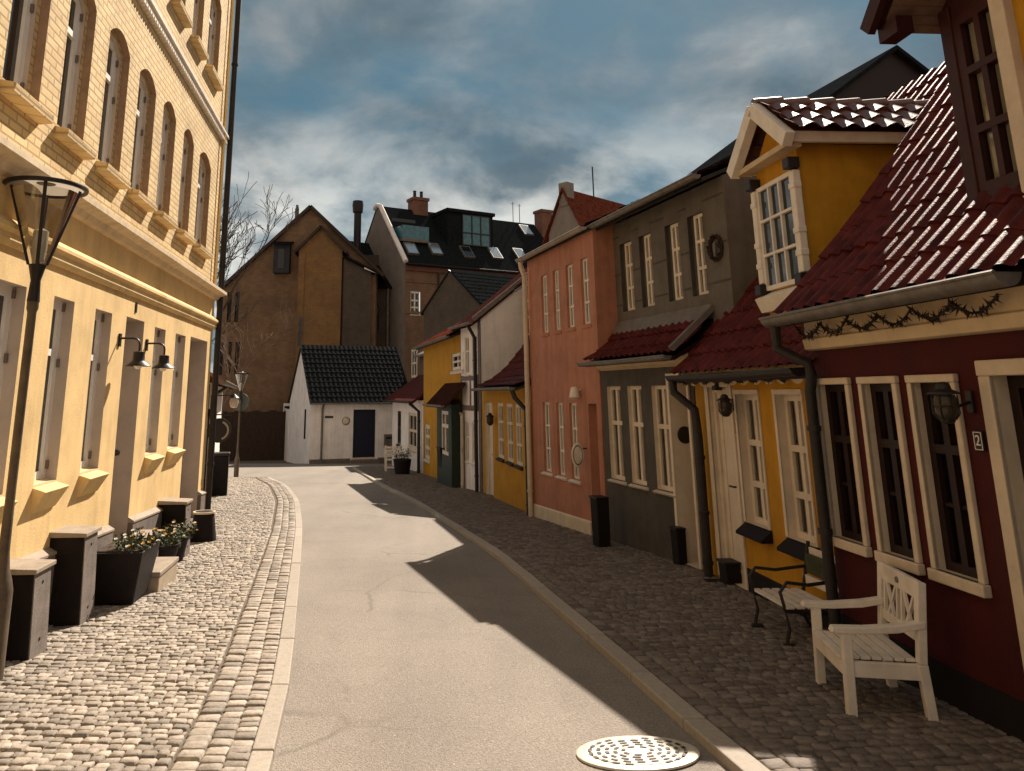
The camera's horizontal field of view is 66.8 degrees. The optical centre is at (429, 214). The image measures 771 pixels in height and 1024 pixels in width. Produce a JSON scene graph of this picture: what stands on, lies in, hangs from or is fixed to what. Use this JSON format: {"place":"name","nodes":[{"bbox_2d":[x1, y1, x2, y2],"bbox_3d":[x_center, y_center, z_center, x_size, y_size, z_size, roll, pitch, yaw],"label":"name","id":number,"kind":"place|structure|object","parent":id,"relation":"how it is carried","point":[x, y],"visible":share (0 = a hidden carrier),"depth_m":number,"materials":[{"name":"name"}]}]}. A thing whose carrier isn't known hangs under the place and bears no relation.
{"place":"outdoors","nodes":[
{"label":"outdoors","id":0,"kind":"place"},
{"bbox_2d":[0,477,292,770],"bbox_3d":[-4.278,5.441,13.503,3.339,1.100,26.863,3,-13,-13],"label":"cobbled pavement","id":1,"kind":"structure","parent":0,"point":[229,558],"depth_m":5.46,"materials":[{"name":"stone"}]},
{"bbox_2d":[5,558,56,660],"bbox_3d":[-3.188,3.050,5.813,0.506,0.800,0.380,1,-13,-4],"label":"stone post","id":2,"kind":"object","parent":1,"relation":"on","point":[28,624],"visible":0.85,"depth_m":5.73,"materials":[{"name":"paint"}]},
{"bbox_2d":[0,175,88,680],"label":"street lamp","id":3,"kind":"object","parent":1,"relation":"on","point":[45,188],"visible":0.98,"depth_m":5.74,"materials":[{"name":"metal"}]},
{"bbox_2d":[48,525,101,626],"bbox_3d":[-3.281,3.272,6.853,0.506,0.922,0.400,1,-13,-4],"label":"stone post","id":4,"kind":"object","parent":1,"relation":"on","point":[73,586],"visible":0.57,"depth_m":6.75,"materials":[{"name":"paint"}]},
{"bbox_2d":[94,526,168,604],"bbox_3d":[-2.973,3.472,7.673,0.589,0.642,0.752,1,-13,-4],"label":"flower trough","id":5,"kind":"object","parent":1,"relation":"on","point":[124,567],"visible":1,"depth_m":7.39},
{"bbox_2d":[147,557,178,591],"bbox_3d":[-3.040,3.961,8.316,0.432,0.351,0.800,1,-13,-4],"label":"stone step","id":6,"kind":"object","parent":1,"relation":"on","point":[164,572],"visible":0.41,"depth_m":8.25,"materials":[{"name":"stone"}]},
{"bbox_2d":[158,529,187,556],"bbox_3d":[-3.226,4.082,9.472,0.526,0.420,0.524,1,-13,-4],"label":"flower pot","id":7,"kind":"object","parent":1,"relation":"on","point":[169,546],"visible":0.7,"depth_m":9.35,"materials":[{"name":"grey"}]},
{"bbox_2d":[158,497,192,556],"bbox_3d":[-3.453,4.244,10.280,0.456,0.864,0.360,1,-13,-4],"label":"stone post","id":8,"kind":"object","parent":1,"relation":"on","point":[178,510],"visible":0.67,"depth_m":10.21,"materials":[{"name":"paint"}]},
{"bbox_2d":[162,518,197,561],"bbox_3d":[-3.239,4.172,9.883,0.479,0.475,0.554,1,-13,-4],"label":"flower pot","id":9,"kind":"object","parent":1,"relation":"on","point":[181,549],"visible":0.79,"depth_m":9.82,"materials":[{"name":"green plant"}]},
{"bbox_2d":[190,510,215,542],"bbox_3d":[-3.406,4.674,11.580,0.400,0.410,0.394,0,-13,0],"label":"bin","id":10,"kind":"object","parent":1,"relation":"on","point":[204,520],"visible":0.98,"depth_m":11.46,"materials":[{"name":"brown paint"}]},
{"bbox_2d":[212,452,229,495],"bbox_3d":[-5.260,6.478,19.278,0.440,1.020,0.480,3,-13,-12],"label":"sidewalk bin","id":11,"kind":"object","parent":1,"relation":"on","point":[220,475],"visible":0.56,"depth_m":19.08,"materials":[{"name":"black metal"}]},
{"bbox_2d":[169,477,282,770],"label":"kerb course","id":12,"kind":"object","parent":1,"relation":"on","point":[190,755],"visible":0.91,"depth_m":5.37,"materials":[{"name":"stone"}]},
{"bbox_2d":[196,477,288,770],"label":"kerb course","id":13,"kind":"object","parent":1,"relation":"on","point":[219,744],"visible":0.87,"depth_m":5.35,"materials":[{"name":"stone"}]},
{"bbox_2d":[212,173,300,341],"bbox_3d":[-7.010,3.311,23.470,4.582,9.454,6.993,7,-15,-29],"label":"bare tree","id":14,"kind":"object","parent":1,"relation":"on","point":[230,236],"visible":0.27,"depth_m":24.15,"materials":[{"name":"brown plant"}]},
{"bbox_2d":[221,477,294,770],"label":"kerb course","id":15,"kind":"object","parent":1,"relation":"on","point":[238,755],"visible":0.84,"depth_m":5.37,"materials":[{"name":"stone"}]},
{"bbox_2d":[229,455,362,478],"bbox_3d":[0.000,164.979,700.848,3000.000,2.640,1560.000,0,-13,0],"label":"ground","id":16,"kind":"structure","parent":0,"point":[264,462],"depth_m":39.12,"materials":[{"name":"concrete"}]},
{"bbox_2d":[0,0,241,619],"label":"corner building","id":17,"kind":"structure","parent":16,"relation":"on","point":[118,109],"depth_m":8.45,"materials":[{"name":"yellow brick"},{"name":"yellow plaster"}]},
{"bbox_2d":[0,283,17,524],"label":"window","id":18,"kind":"structure","parent":17,"relation":"in","point":[7,293],"depth_m":6.08,"materials":[{"name":"yellow paint"}]},
{"bbox_2d":[0,0,54,124],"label":"window","id":19,"kind":"structure","parent":17,"relation":"in","point":[12,88],"depth_m":6.35,"materials":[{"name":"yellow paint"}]},
{"bbox_2d":[31,299,68,513],"bbox_3d":[-3.343,1.646,6.808,0.262,1.810,0.531,1,-13,-4],"label":"window","id":20,"kind":"structure","parent":17,"relation":"in","point":[45,496],"depth_m":6.90,"materials":[{"name":"white paint"}]},
{"bbox_2d":[54,0,96,159],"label":"window","id":21,"kind":"structure","parent":17,"relation":"in","point":[73,141],"depth_m":7.44,"materials":[{"name":"yellow paint"}]},
{"bbox_2d":[77,312,108,496],"bbox_3d":[-3.421,1.885,7.839,0.262,1.810,0.564,1,-13,-4],"label":"window","id":22,"kind":"structure","parent":17,"relation":"in","point":[89,482],"depth_m":7.94,"materials":[{"name":"yellow paint"}]},
{"bbox_2d":[95,28,130,189],"bbox_3d":[-3.423,-1.191,8.308,0.294,1.695,0.773,1,-13,-4],"label":"window","id":23,"kind":"structure","parent":17,"relation":"in","point":[112,174],"depth_m":8.52,"materials":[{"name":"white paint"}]},
{"bbox_2d":[118,333,150,368],"bbox_3d":[-3.258,1.509,8.509,0.369,0.390,0.280,1,-13,-4],"label":"wall lamp","id":24,"kind":"object","parent":17,"relation":"attached to","point":[138,361],"visible":1,"depth_m":8.46,"materials":[{"name":"black metal"}]},
{"bbox_2d":[119,69,157,211],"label":"window","id":25,"kind":"structure","parent":17,"relation":"in","point":[139,197],"depth_m":9.59,"materials":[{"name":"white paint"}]},
{"bbox_2d":[133,329,164,473],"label":"window","id":26,"kind":"structure","parent":17,"relation":"in","point":[151,463],"depth_m":10.07,"materials":[{"name":"yellow paint"}]},
{"bbox_2d":[145,339,174,370],"bbox_3d":[-3.335,1.736,9.527,0.369,0.390,0.280,1,-13,-4],"label":"wall lamp","id":27,"kind":"object","parent":17,"relation":"attached to","point":[163,364],"visible":1,"depth_m":9.48,"materials":[{"name":"black metal"}]},
{"bbox_2d":[147,101,177,229],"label":"window","id":28,"kind":"structure","parent":17,"relation":"in","point":[163,217],"depth_m":10.62,"materials":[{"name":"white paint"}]},
{"bbox_2d":[157,335,185,465],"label":"window","id":29,"kind":"structure","parent":17,"relation":"in","point":[173,456],"depth_m":11.20,"materials":[{"name":"yellow paint"}]},
{"bbox_2d":[169,129,195,244],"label":"window","id":30,"kind":"structure","parent":17,"relation":"in","point":[183,234],"depth_m":11.72,"materials":[{"name":"white paint"}]},
{"bbox_2d":[172,0,192,27],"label":"window","id":31,"kind":"structure","parent":17,"relation":"in","point":[179,5],"depth_m":10.83,"materials":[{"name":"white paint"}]},
{"bbox_2d":[185,0,208,60],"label":"window","id":32,"kind":"structure","parent":17,"relation":"in","point":[196,40],"depth_m":12.28,"materials":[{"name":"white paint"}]},
{"bbox_2d":[193,152,212,259],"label":"window","id":33,"kind":"structure","parent":17,"relation":"in","point":[201,249],"depth_m":12.95,"materials":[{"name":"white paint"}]},
{"bbox_2d":[206,0,223,91],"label":"window","id":34,"kind":"structure","parent":17,"relation":"in","point":[212,71],"depth_m":13.63,"materials":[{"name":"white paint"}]},
{"bbox_2d":[203,372,237,489],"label":"tarred house","id":35,"kind":"structure","parent":16,"relation":"on","point":[223,385],"depth_m":18.52,"materials":[{"name":"black wood"}]},
{"bbox_2d":[207,414,230,442],"bbox_3d":[-4.442,4.460,16.096,0.570,0.581,0.054,3,-13,-12],"label":"hanging sign","id":36,"kind":"object","parent":35,"relation":"attached to","point":[223,430],"visible":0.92,"depth_m":16.11,"materials":[{"name":"black metal"}]},
{"bbox_2d":[219,410,285,460],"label":"timber gate","id":37,"kind":"structure","parent":16,"relation":"on","point":[258,430],"depth_m":42.83,"materials":[{"name":"wood"}]},
{"bbox_2d":[246,477,301,770],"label":"kerb","id":38,"kind":"structure","parent":16,"relation":"on","point":[262,755],"depth_m":5.26,"materials":[{"name":"stone"}]},
{"bbox_2d":[283,403,289,461],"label":"gate post","id":39,"kind":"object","parent":16,"relation":"on","point":[286,407],"depth_m":42.34,"materials":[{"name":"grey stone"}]},
{"bbox_2d":[219,205,386,452],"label":"brick warehouse","id":40,"kind":"structure","parent":16,"relation":"on","point":[296,268],"depth_m":49.52,"materials":[{"name":"brown brick"}]},
{"bbox_2d":[352,200,378,264],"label":"roof flue","id":41,"kind":"object","parent":40,"relation":"on","point":[357,205],"visible":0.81,"depth_m":54.55,"materials":[{"name":"black metal"}]},
{"bbox_2d":[228,464,391,477],"bbox_3d":[-12.300,10.341,31.253,23.400,0.434,10.837,0,-13,0],"label":"street corner","id":42,"kind":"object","parent":16,"relation":"on","point":[302,470],"visible":0.32,"depth_m":30.74,"materials":[{"name":"concrete"}]},
{"bbox_2d":[233,371,250,476],"bbox_3d":[-6.620,7.264,26.672,0.610,3.631,0.610,0,-13,0],"label":"street lamp","id":43,"kind":"object","parent":42,"relation":"on","point":[236,460],"visible":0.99,"depth_m":26.71,"materials":[{"name":"metal"}]},
{"bbox_2d":[212,299,317,417],"bbox_3d":[-8.042,7.407,34.755,4.915,7.583,4.036,12,-18,-43],"label":"bare tree","id":44,"kind":"object","parent":42,"relation":"on","point":[224,400],"visible":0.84,"depth_m":35.25,"materials":[{"name":"plant"}]},
{"bbox_2d":[287,345,406,463],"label":"end house","id":45,"kind":"structure","parent":16,"relation":"on","point":[332,387],"depth_m":37.81,"materials":[{"name":"white paint"}]},
{"bbox_2d":[353,409,374,457],"bbox_3d":[-3.218,10.605,37.421,1.132,2.240,0.126,5,-14,-21],"label":"door","id":46,"kind":"structure","parent":45,"relation":"in","point":[363,420],"depth_m":37.43,"materials":[{"name":"blue paint"}]},
{"bbox_2d":[340,256,377,345],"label":"brick wing","id":47,"kind":"structure","parent":16,"relation":"on","point":[356,304],"depth_m":49.12,"materials":[{"name":"brick"}]},
{"bbox_2d":[350,241,391,346],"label":"link building","id":48,"kind":"structure","parent":16,"relation":"on","point":[383,321],"depth_m":51.89,"materials":[{"name":"grey brick"}]},
{"bbox_2d":[381,349,423,472],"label":"white house","id":49,"kind":"structure","parent":16,"relation":"on","point":[407,399],"depth_m":31.58,"materials":[{"name":"beige paint"}]},
{"bbox_2d":[407,412,416,453],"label":"window","id":50,"kind":"structure","parent":49,"relation":"in","point":[412,416],"depth_m":30.30,"materials":[{"name":"beige paint"}]},
{"bbox_2d":[412,321,465,487],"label":"tall ochre house","id":51,"kind":"structure","parent":16,"relation":"on","point":[443,426],"depth_m":23.55,"materials":[{"name":"yellow paint"}]},
{"bbox_2d":[423,424,429,463],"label":"window","id":52,"kind":"structure","parent":51,"relation":"in","point":[427,427],"depth_m":27.37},
{"bbox_2d":[450,352,463,374],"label":"window","id":53,"kind":"structure","parent":51,"relation":"in","point":[456,360],"depth_m":22.95,"materials":[{"name":"white paint"}]},
{"bbox_2d":[459,412,463,487],"bbox_3d":[0.859,6.643,21.816,0.080,2.050,0.792,2,-13,-10],"label":"door","id":54,"kind":"structure","parent":51,"relation":"in","point":[460,413],"depth_m":21.55,"materials":[{"name":"white wood"}]},
{"bbox_2d":[365,191,552,382],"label":"attic building","id":55,"kind":"structure","parent":16,"relation":"on","point":[416,246],"depth_m":53.85,"materials":[{"name":"brick"}]},
{"bbox_2d":[411,349,417,377],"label":"window","id":56,"kind":"structure","parent":55,"relation":"in","point":[414,361],"depth_m":36.75,"materials":[{"name":"white paint"}]},
{"bbox_2d":[410,292,420,315],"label":"window","id":57,"kind":"structure","parent":55,"relation":"in","point":[414,305],"depth_m":50.47,"materials":[{"name":"white paint"}]},
{"bbox_2d":[420,269,515,340],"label":"cottage","id":58,"kind":"structure","parent":16,"relation":"on","point":[457,296],"depth_m":40.79,"materials":[{"name":"paint"}]},
{"bbox_2d":[448,268,527,492],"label":"half timbered house","id":59,"kind":"structure","parent":16,"relation":"on","point":[492,337],"depth_m":20.99,"materials":[{"name":"white paint"}]},
{"bbox_2d":[469,277,591,515],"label":"narrow ochre house","id":60,"kind":"structure","parent":16,"relation":"on","point":[504,463],"depth_m":17.47,"materials":[{"name":"ochre painted plaster"},{"name":"red clay tile"},{"name":"white painted timber"}]},
{"bbox_2d":[487,402,493,495],"bbox_3d":[1.555,5.852,19.280,0.126,2.248,0.989,2,-13,-7],"label":"door","id":61,"kind":"structure","parent":60,"relation":"in","point":[489,405],"depth_m":19.51,"materials":[{"name":"white wood"}]},
{"bbox_2d":[496,403,504,462],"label":"window","id":62,"kind":"structure","parent":60,"relation":"in","point":[500,405],"depth_m":18.02,"materials":[{"name":"wood"}]},
{"bbox_2d":[504,404,513,466],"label":"window","id":63,"kind":"structure","parent":60,"relation":"in","point":[509,406],"depth_m":17.05,"materials":[{"name":"wood"}]},
{"bbox_2d":[513,404,522,470],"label":"window","id":64,"kind":"structure","parent":60,"relation":"in","point":[517,408],"depth_m":16.22,"materials":[{"name":"wood"}]},
{"bbox_2d":[352,466,769,770],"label":"kerb","id":65,"kind":"structure","parent":16,"relation":"on","point":[721,746],"depth_m":5.44,"materials":[{"name":"stone"}]},
{"bbox_2d":[542,167,624,244],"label":"gable house","id":66,"kind":"structure","parent":16,"relation":"on","point":[573,209],"depth_m":31.91,"materials":[{"name":"red tile"}]},
{"bbox_2d":[515,164,716,535],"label":"salmon house","id":67,"kind":"structure","parent":16,"relation":"on","point":[572,304],"depth_m":13.43,"materials":[{"name":"pink paint"}]},
{"bbox_2d":[541,274,549,336],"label":"window","id":68,"kind":"structure","parent":67,"relation":"in","point":[544,277],"depth_m":14.77,"materials":[{"name":"white paint"}]},
{"bbox_2d":[541,402,552,476],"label":"window","id":69,"kind":"structure","parent":67,"relation":"in","point":[546,408],"depth_m":14.33,"materials":[{"name":"white paint"}]},
{"bbox_2d":[553,269,561,334],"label":"window","id":70,"kind":"structure","parent":67,"relation":"in","point":[555,273],"depth_m":14.17,"materials":[{"name":"white paint"}]},
{"bbox_2d":[555,403,566,480],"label":"window","id":71,"kind":"structure","parent":67,"relation":"in","point":[559,406],"depth_m":13.66,"materials":[{"name":"white paint"}]},
{"bbox_2d":[565,263,575,331],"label":"window","id":72,"kind":"structure","parent":67,"relation":"in","point":[569,273],"depth_m":13.55,"materials":[{"name":"white paint"}]},
{"bbox_2d":[567,403,580,484],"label":"window","id":73,"kind":"structure","parent":67,"relation":"in","point":[572,406],"depth_m":13.10,"materials":[{"name":"white paint"}]},
{"bbox_2d":[571,443,586,467],"bbox_3d":[2.407,3.871,12.419,0.269,0.388,0.028,3,-13,-12],"label":"oval sign","id":74,"kind":"object","parent":67,"relation":"attached to","point":[577,453],"visible":1,"depth_m":12.40,"materials":[{"name":"white paint"}]},
{"bbox_2d":[580,256,591,328],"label":"window","id":75,"kind":"structure","parent":67,"relation":"in","point":[583,262],"depth_m":12.91,"materials":[{"name":"white paint"}]},
{"bbox_2d":[576,90,898,570],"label":"grey house","id":76,"kind":"structure","parent":16,"relation":"on","point":[655,337],"depth_m":10.53,"materials":[{"name":"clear paint"}]},
{"bbox_2d":[619,240,634,311],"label":"window","id":77,"kind":"structure","parent":76,"relation":"in","point":[627,280],"depth_m":12.27,"materials":[{"name":"wood"}]},
{"bbox_2d":[607,386,657,486],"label":"window","id":78,"kind":"structure","parent":76,"relation":"in","point":[611,390],"depth_m":11.64,"materials":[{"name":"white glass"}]},
{"bbox_2d":[638,233,654,307],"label":"window","id":79,"kind":"structure","parent":76,"relation":"in","point":[646,269],"depth_m":11.66,"materials":[{"name":"wood"}]},
{"bbox_2d":[627,386,666,490],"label":"window","id":80,"kind":"structure","parent":76,"relation":"in","point":[633,424],"depth_m":11.00,"materials":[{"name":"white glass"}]},
{"bbox_2d":[651,385,675,497],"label":"window","id":81,"kind":"structure","parent":76,"relation":"in","point":[656,402],"depth_m":10.32,"materials":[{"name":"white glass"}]},
{"bbox_2d":[664,221,682,301],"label":"window","id":82,"kind":"structure","parent":76,"relation":"in","point":[671,231],"depth_m":10.91,"materials":[{"name":"wood"}]},
{"bbox_2d":[687,212,708,296],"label":"window","id":83,"kind":"structure","parent":76,"relation":"in","point":[697,255],"depth_m":10.33,"materials":[{"name":"wood"}]},
{"bbox_2d":[706,233,723,262],"bbox_3d":[3.612,0.420,9.805,0.089,0.393,0.346,3,-13,-12],"label":"wall wreath","id":84,"kind":"object","parent":76,"relation":"attached to","point":[718,238],"depth_m":9.79,"materials":[{"name":"plant"}]},
{"bbox_2d":[664,62,946,627],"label":"ochre house","id":85,"kind":"structure","parent":16,"relation":"on","point":[815,166],"depth_m":7.81,"materials":[{"name":"yellow paint"}]},
{"bbox_2d":[716,394,733,416],"bbox_3d":[3.223,2.045,8.276,0.365,0.238,0.171,10,-17,-38],"label":"wall lantern","id":86,"kind":"object","parent":85,"relation":"attached to","point":[725,404],"depth_m":8.17,"materials":[{"name":"black metal"}]},
{"bbox_2d":[712,387,744,583],"bbox_3d":[3.353,2.971,8.559,0.126,2.064,0.603,1,-13,-2],"label":"door","id":87,"kind":"structure","parent":85,"relation":"in","point":[723,429],"depth_m":8.67,"materials":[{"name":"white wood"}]},
{"bbox_2d":[736,394,806,543],"bbox_3d":[3.543,2.532,7.962,0.660,1.518,0.712,1,-13,-2],"label":"window","id":88,"kind":"structure","parent":85,"relation":"in","point":[758,534],"depth_m":8.03,"materials":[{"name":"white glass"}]},
{"bbox_2d":[777,394,819,560],"bbox_3d":[3.375,2.379,7.081,0.249,1.418,0.567,1,-13,-2],"label":"window","id":89,"kind":"structure","parent":85,"relation":"in","point":[794,548],"depth_m":7.17,"materials":[{"name":"white wood"}]},
{"bbox_2d":[688,45,929,174],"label":"dark house","id":90,"kind":"structure","parent":16,"relation":"on","point":[892,70],"depth_m":19.29,"materials":[{"name":"paint"}]},
{"bbox_2d":[759,0,1023,741],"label":"red house","id":91,"kind":"structure","parent":16,"relation":"on","point":[907,481],"depth_m":4.98,"materials":[{"name":"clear paint"}]},
{"bbox_2d":[825,384,862,542],"bbox_3d":[3.224,1.884,5.901,0.067,1.143,0.391,1,-13,-3],"label":"window","id":92,"kind":"structure","parent":91,"relation":"in","point":[844,477],"depth_m":5.97,"materials":[{"name":"black glass"}]},
{"bbox_2d":[794,290,1002,341],"bbox_3d":[3.074,0.719,5.279,0.111,0.185,2.253,1,-13,-3],"label":"twig garland","id":93,"kind":"object","parent":91,"relation":"attached to","point":[936,318],"visible":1,"depth_m":4.99,"materials":[{"name":"brown plant"}]},
{"bbox_2d":[870,383,960,560],"bbox_3d":[3.456,1.755,5.343,0.477,1.343,0.551,1,-13,-3],"label":"window","id":94,"kind":"structure","parent":91,"relation":"in","point":[881,394],"depth_m":5.39,"materials":[{"name":"black glass"}]},
{"bbox_2d":[920,382,977,578],"bbox_3d":[3.277,1.626,4.788,0.067,1.143,0.364,1,-13,-3],"label":"window","id":95,"kind":"structure","parent":91,"relation":"in","point":[967,565],"depth_m":4.83,"materials":[{"name":"black glass"}]},
{"bbox_2d":[927,382,975,423],"bbox_3d":[3.079,1.100,4.514,0.305,0.238,0.186,1,-13,-3],"label":"wall lantern","id":96,"kind":"object","parent":91,"relation":"attached to","point":[945,404],"depth_m":4.47,"materials":[{"name":"black metal"}]},
{"bbox_2d":[1007,375,1023,478],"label":"door","id":97,"kind":"structure","parent":91,"relation":"in","point":[1015,383],"depth_m":4.33,"materials":[{"name":"black wood"}]},
{"bbox_2d":[271,479,729,770],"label":"road","id":98,"kind":"structure","parent":0,"point":[425,641],"depth_m":5.72,"materials":[{"name":"asphalt"}]},
{"bbox_2d":[576,736,699,770],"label":"manhole cover","id":99,"kind":"object","parent":98,"relation":"on","point":[635,753],"visible":1,"depth_m":4.10,"materials":[{"name":"metal"}]},
{"bbox_2d":[210,0,944,372],"label":"sky","id":100,"kind":"structure","parent":0,"point":[488,106],"materials":[{"name":"blue"}]},
{"bbox_2d":[360,466,1023,770],"bbox_3d":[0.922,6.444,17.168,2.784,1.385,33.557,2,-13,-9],"label":"cobbled pavement","id":101,"kind":"structure","parent":0,"point":[722,612],"depth_m":5.78,"materials":[{"name":"stone"}]},
{"bbox_2d":[384,445,402,470],"bbox_3d":[-1.403,9.367,29.633,0.680,0.920,0.615,1,-13,-6],"label":"white chair","id":102,"kind":"object","parent":101,"relation":"on","point":[386,459],"visible":0.63,"depth_m":29.89,"materials":[{"name":"paint"}]},
{"bbox_2d":[392,446,411,473],"bbox_3d":[-1.038,8.825,27.745,0.732,0.968,0.672,3,-13,-11],"label":"planter tub","id":103,"kind":"object","parent":101,"relation":"on","point":[402,465],"visible":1,"depth_m":27.51,"materials":[{"name":"black plastic"}]},
{"bbox_2d":[356,467,799,770],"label":"kerb course","id":104,"kind":"object","parent":101,"relation":"on","point":[756,750],"visible":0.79,"depth_m":5.40,"materials":[{"name":"stone"}]},
{"bbox_2d":[358,466,815,770],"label":"kerb course","id":105,"kind":"object","parent":101,"relation":"on","point":[799,763],"visible":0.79,"depth_m":5.34,"materials":[{"name":"stone"}]},
{"bbox_2d":[589,495,610,547],"bbox_3d":[2.441,4.404,11.062,0.205,0.690,0.260,3,-13,-12],"label":"black box","id":106,"kind":"object","parent":101,"relation":"on","point":[600,518],"visible":0.98,"depth_m":10.98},
{"bbox_2d":[668,526,687,564],"bbox_3d":[3.093,4.125,9.593,0.145,0.450,0.190,3,-13,-12],"label":"black box","id":107,"kind":"object","parent":101,"relation":"on","point":[678,543],"visible":0.99,"depth_m":9.54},
{"bbox_2d":[716,558,741,584],"bbox_3d":[3.267,3.903,8.406,0.185,0.250,0.240,1,-13,-2],"label":"black box","id":108,"kind":"object","parent":101,"relation":"on","point":[730,571],"visible":0.97,"depth_m":8.32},
{"bbox_2d":[748,540,840,646],"bbox_3d":[3.035,3.113,6.360,0.580,0.693,0.610,1,-13,-2],"label":"iron bench","id":109,"kind":"object","parent":101,"relation":"on","point":[788,600],"visible":0.7,"depth_m":6.47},
{"bbox_2d":[801,561,938,721],"bbox_3d":[2.766,2.674,4.907,0.566,0.776,0.650,-2,-13,9],"label":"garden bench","id":110,"kind":"object","parent":101,"relation":"on","point":[840,647],"visible":0.98,"depth_m":4.69,"materials":[{"name":"wood"}]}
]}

